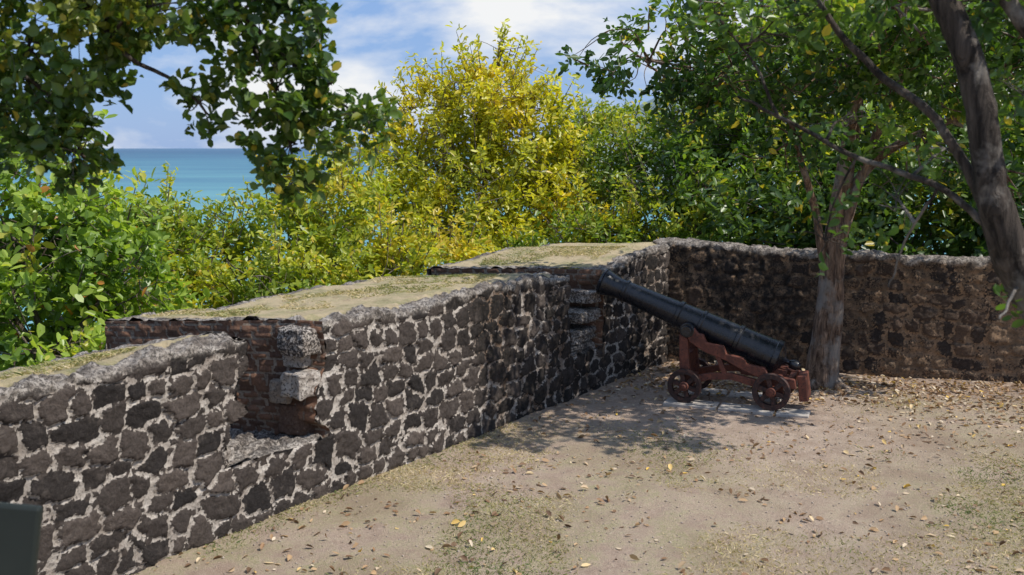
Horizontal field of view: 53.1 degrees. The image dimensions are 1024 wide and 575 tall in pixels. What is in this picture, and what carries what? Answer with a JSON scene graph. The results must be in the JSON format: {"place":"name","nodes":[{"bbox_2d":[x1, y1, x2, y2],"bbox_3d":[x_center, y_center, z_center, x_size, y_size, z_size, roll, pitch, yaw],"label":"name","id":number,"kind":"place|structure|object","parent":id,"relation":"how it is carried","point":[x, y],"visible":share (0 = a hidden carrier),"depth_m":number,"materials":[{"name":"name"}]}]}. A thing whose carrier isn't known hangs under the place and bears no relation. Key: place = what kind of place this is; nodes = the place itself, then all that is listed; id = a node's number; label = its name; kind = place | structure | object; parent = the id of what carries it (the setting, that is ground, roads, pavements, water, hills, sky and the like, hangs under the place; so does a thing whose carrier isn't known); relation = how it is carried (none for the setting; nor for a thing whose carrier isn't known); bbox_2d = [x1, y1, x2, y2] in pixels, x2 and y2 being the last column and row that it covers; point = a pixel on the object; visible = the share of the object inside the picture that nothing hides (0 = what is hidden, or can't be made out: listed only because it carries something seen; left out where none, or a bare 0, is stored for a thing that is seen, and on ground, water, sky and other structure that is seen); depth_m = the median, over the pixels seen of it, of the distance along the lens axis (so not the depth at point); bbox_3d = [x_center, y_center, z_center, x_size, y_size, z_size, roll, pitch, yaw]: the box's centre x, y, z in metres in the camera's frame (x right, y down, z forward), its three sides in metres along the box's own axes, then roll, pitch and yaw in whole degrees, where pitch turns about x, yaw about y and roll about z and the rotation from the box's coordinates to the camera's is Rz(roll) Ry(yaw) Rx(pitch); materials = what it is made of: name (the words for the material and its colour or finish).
{"place":"outdoors","nodes":[
{"label":"outdoors","id":0,"kind":"place"},
{"bbox_2d":[269,378,291,403],"bbox_3d":[-1.985,0.899,8.937,0.219,0.218,0.197,4,9,29],"label":"broken stone","id":1,"kind":"object","parent":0,"point":[275,396],"visible":0.52,"depth_m":8.87,"materials":[{"name":"stone"}]},
{"bbox_2d":[0,148,947,354],"bbox_3d":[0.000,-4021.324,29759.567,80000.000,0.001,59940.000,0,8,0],"label":"sea","id":2,"kind":"structure","parent":0,"point":[211,173],"depth_m":1508.24,"materials":[{"name":"liquid"}]},
{"bbox_2d":[0,0,1008,147],"label":"sky","id":3,"kind":"structure","parent":0,"point":[371,37],"materials":[{"name":"blue"}]},
{"bbox_2d":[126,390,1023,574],"bbox_3d":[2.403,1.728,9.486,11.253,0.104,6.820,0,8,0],"label":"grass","id":4,"kind":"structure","parent":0,"point":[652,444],"depth_m":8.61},
{"bbox_2d":[134,361,1023,574],"bbox_3d":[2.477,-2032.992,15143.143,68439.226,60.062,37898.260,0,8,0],"label":"ground","id":5,"kind":"structure","parent":0,"point":[600,553],"depth_m":8.82,"materials":[{"name":"beige soil"}]},
{"bbox_2d":[0,502,42,574],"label":"information sign","id":6,"kind":"object","parent":5,"relation":"on","point":[20,528],"visible":1,"depth_m":3.16,"materials":[{"name":"metal"}]},
{"bbox_2d":[0,108,209,370],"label":"sea grape bush","id":7,"kind":"object","parent":5,"relation":"on","point":[36,289],"visible":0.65,"depth_m":11.59,"materials":[{"name":"green plant"}]},
{"bbox_2d":[0,0,407,207],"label":"overhanging tree","id":8,"kind":"object","parent":5,"relation":"on","point":[119,43],"visible":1,"depth_m":4.83,"materials":[{"name":"green plant"}]},
{"bbox_2d":[37,128,503,320],"bbox_3d":[-3.705,0.839,16.368,7.939,6.916,5.219,-2,8,-15],"label":"yellow green bush","id":9,"kind":"object","parent":5,"relation":"on","point":[318,248],"visible":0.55,"depth_m":15.59,"materials":[{"name":"green plant"}]},
{"bbox_2d":[243,318,329,428],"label":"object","id":10,"kind":"object","parent":5,"relation":"on","point":[325,344],"depth_m":9.13,"materials":[{"name":"grey stone"}]},
{"bbox_2d":[0,240,669,574],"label":"parapet","id":11,"kind":"structure","parent":5,"relation":"on","point":[114,465],"depth_m":8.85,"materials":[{"name":"grey stone"}]},
{"bbox_2d":[225,428,329,468],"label":"sill","id":12,"kind":"structure","parent":11,"relation":"attached to","point":[256,444],"depth_m":8.71,"materials":[{"name":"grey stone"}]},
{"bbox_2d":[105,320,329,465],"bbox_3d":[-2.697,0.884,9.126,2.269,1.281,0.192,2,8,17],"label":"embrasure cheek","id":13,"kind":"object","parent":12,"relation":"on","point":[265,356],"visible":0.25,"depth_m":9.03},
{"bbox_2d":[222,447,234,464],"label":"broken stone","id":14,"kind":"object","parent":12,"relation":"on","point":[228,454],"visible":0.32,"depth_m":8.02,"materials":[{"name":"grey stone"}]},
{"bbox_2d":[227,439,243,446],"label":"broken stone","id":15,"kind":"object","parent":12,"relation":"on","point":[235,442],"visible":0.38,"depth_m":8.65,"materials":[{"name":"grey stone"}]},
{"bbox_2d":[225,336,248,465],"bbox_3d":[-2.952,0.990,8.345,1.756,1.283,0.319,3,8,22],"label":"embrasure cheek","id":16,"kind":"object","parent":12,"relation":"on","point":[235,396],"visible":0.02,"depth_m":8.06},
{"bbox_2d":[278,404,317,435],"bbox_3d":[-1.864,1.140,8.969,0.289,0.288,0.243,3,8,22],"label":"broken stone","id":17,"kind":"object","parent":12,"relation":"on","point":[291,422],"visible":0.69,"depth_m":8.88,"materials":[{"name":"stone"}]},
{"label":"broken stone","id":18,"kind":"object","parent":17,"relation":"on","visible":0},
{"bbox_2d":[280,368,322,400],"bbox_3d":[-1.800,0.824,8.785,0.260,0.239,0.291,6,10,38],"label":"broken stone","id":19,"kind":"object","parent":18,"relation":"on","point":[300,384],"visible":1,"depth_m":8.70,"materials":[{"name":"grey stone"}]},
{"bbox_2d":[283,355,310,367],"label":"broken stone","id":20,"kind":"object","parent":19,"relation":"on","point":[296,362],"visible":0.65,"depth_m":8.79,"materials":[{"name":"grey stone"}]},
{"bbox_2d":[277,324,321,357],"bbox_3d":[-1.804,0.457,8.797,0.313,0.266,0.338,4,9,28],"label":"broken stone","id":21,"kind":"object","parent":20,"relation":"on","point":[297,341],"visible":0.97,"depth_m":8.67,"materials":[{"name":"grey stone"}]},
{"bbox_2d":[0,245,632,379],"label":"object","id":22,"kind":"structure","parent":11,"relation":"on","point":[106,354],"depth_m":10.73,"materials":[{"name":"beige stone"}]},
{"bbox_2d":[431,268,603,348],"bbox_3d":[0.039,0.341,13.229,2.322,1.247,0.094,2,8,17],"label":"embrasure cheek","id":23,"kind":"object","parent":11,"relation":"attached to","point":[583,278],"visible":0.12,"depth_m":12.96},
{"bbox_2d":[571,346,602,355],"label":"sill","id":24,"kind":"structure","parent":11,"relation":"on","point":[577,352],"depth_m":12.56,"materials":[{"name":"grey stone"}]},
{"bbox_2d":[552,274,570,354],"bbox_3d":[-0.254,0.426,12.549,2.025,1.262,0.135,2,8,17],"label":"embrasure cheek","id":25,"kind":"object","parent":24,"relation":"on","point":[567,300],"visible":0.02,"depth_m":12.21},
{"bbox_2d":[570,340,595,355],"bbox_3d":[0.630,0.754,12.746,0.562,0.165,0.809,5,9,33],"label":"step stone","id":26,"kind":"object","parent":24,"relation":"on","point":[586,345],"visible":0.17,"depth_m":12.68,"materials":[{"name":"grey stone"}]},
{"bbox_2d":[570,324,595,344],"bbox_3d":[0.706,0.577,12.790,0.558,0.163,0.674,5,9,34],"label":"step stone","id":27,"kind":"object","parent":26,"relation":"on","point":[580,334],"visible":0.44,"depth_m":12.63,"materials":[{"name":"grey stone"}]},
{"bbox_2d":[568,306,601,323],"bbox_3d":[0.772,0.340,12.813,0.544,0.164,0.530,5,9,33],"label":"step stone","id":28,"kind":"object","parent":27,"relation":"on","point":[579,315],"visible":0.56,"depth_m":12.63,"materials":[{"name":"grey stone"}]},
{"bbox_2d":[568,288,600,303],"bbox_3d":[0.846,0.101,12.851,0.533,0.164,0.335,5,9,34],"label":"step stone","id":29,"kind":"object","parent":28,"relation":"on","point":[584,296],"visible":0.63,"depth_m":12.69,"materials":[{"name":"grey stone"}]},
{"bbox_2d":[351,18,622,274],"bbox_3d":[-0.437,-0.822,19.337,5.277,8.417,4.054,0,8,0],"label":"yellow leaved tree","id":30,"kind":"object","parent":5,"relation":"on","point":[489,140],"visible":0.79,"depth_m":19.03,"materials":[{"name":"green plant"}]},
{"bbox_2d":[153,374,1023,574],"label":"pebbles","id":31,"kind":"object","parent":5,"relation":"on","point":[661,547],"visible":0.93,"depth_m":9.20,"materials":[{"name":"stone"}]},
{"bbox_2d":[154,360,1023,574],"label":"fallen leaves","id":32,"kind":"object","parent":5,"relation":"on","point":[670,467],"visible":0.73,"depth_m":11.01,"materials":[{"name":"brown plant"}]},
{"bbox_2d":[602,307,604,347],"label":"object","id":33,"kind":"object","parent":5,"relation":"on","point":[603,329],"depth_m":13.12,"materials":[{"name":"grey stone"}]},
{"bbox_2d":[473,89,768,268],"bbox_3d":[1.765,0.191,19.668,5.591,8.311,6.256,0,8,0],"label":"green bush","id":34,"kind":"object","parent":5,"relation":"on","point":[619,184],"visible":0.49,"depth_m":18.55,"materials":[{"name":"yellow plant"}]},
{"bbox_2d":[663,397,719,409],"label":"slab","id":35,"kind":"structure","parent":5,"relation":"on","point":[673,402],"depth_m":12.04,"materials":[{"name":"concrete"}]},
{"bbox_2d":[596,269,810,410],"bbox_3d":[2.258,0.572,12.283,2.586,1.505,0.870,3,8,21],"label":"cannon","id":36,"kind":"object","parent":35,"relation":"on","point":[773,368],"visible":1,"depth_m":12.02,"materials":[{"name":"black metal"}]},
{"bbox_2d":[678,387,728,396],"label":"slab","id":37,"kind":"structure","parent":5,"relation":"on","point":[713,391],"depth_m":12.64,"materials":[{"name":"concrete"}]},
{"bbox_2d":[718,402,774,415],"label":"slab","id":38,"kind":"structure","parent":5,"relation":"on","point":[745,408],"depth_m":11.81,"materials":[{"name":"concrete"}]},
{"bbox_2d":[728,390,781,402],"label":"slab","id":39,"kind":"structure","parent":5,"relation":"on","point":[747,394],"depth_m":12.43,"materials":[{"name":"concrete"}]},
{"bbox_2d":[555,0,1023,390],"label":"shade tree","id":40,"kind":"object","parent":5,"relation":"on","point":[900,64],"visible":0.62,"depth_m":11.38,"materials":[{"name":"green plant"}]},
{"bbox_2d":[776,408,810,417],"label":"slab","id":41,"kind":"structure","parent":5,"relation":"on","point":[796,413],"depth_m":11.59,"materials":[{"name":"concrete"}]},
{"bbox_2d":[635,0,1023,255],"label":"green tree","id":42,"kind":"object","parent":5,"relation":"on","point":[716,154],"visible":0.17,"depth_m":17.63,"materials":[{"name":"green plant"}]},
{"bbox_2d":[637,19,1023,256],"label":"dark thicket","id":43,"kind":"object","parent":5,"relation":"on","point":[960,244],"visible":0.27,"depth_m":15.59,"materials":[{"name":"green plant"}]},
{"bbox_2d":[653,237,1023,383],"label":"stone boundary wall","id":44,"kind":"structure","parent":5,"relation":"on","point":[931,316],"depth_m":13.59,"materials":[{"name":"brown stone"}]},
{"bbox_2d":[668,0,1023,327],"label":"leaning tree","id":45,"kind":"object","parent":5,"relation":"on","point":[997,218],"visible":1,"depth_m":4.70,"materials":[{"name":"green plant"}]},
{"bbox_2d":[396,58,949,185],"bbox_3d":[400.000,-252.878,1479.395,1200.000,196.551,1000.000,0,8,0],"label":"hill","id":46,"kind":"structure","parent":0,"point":[649,101],"depth_m":1326.15,"materials":[{"name":"green plant"}]}
]}

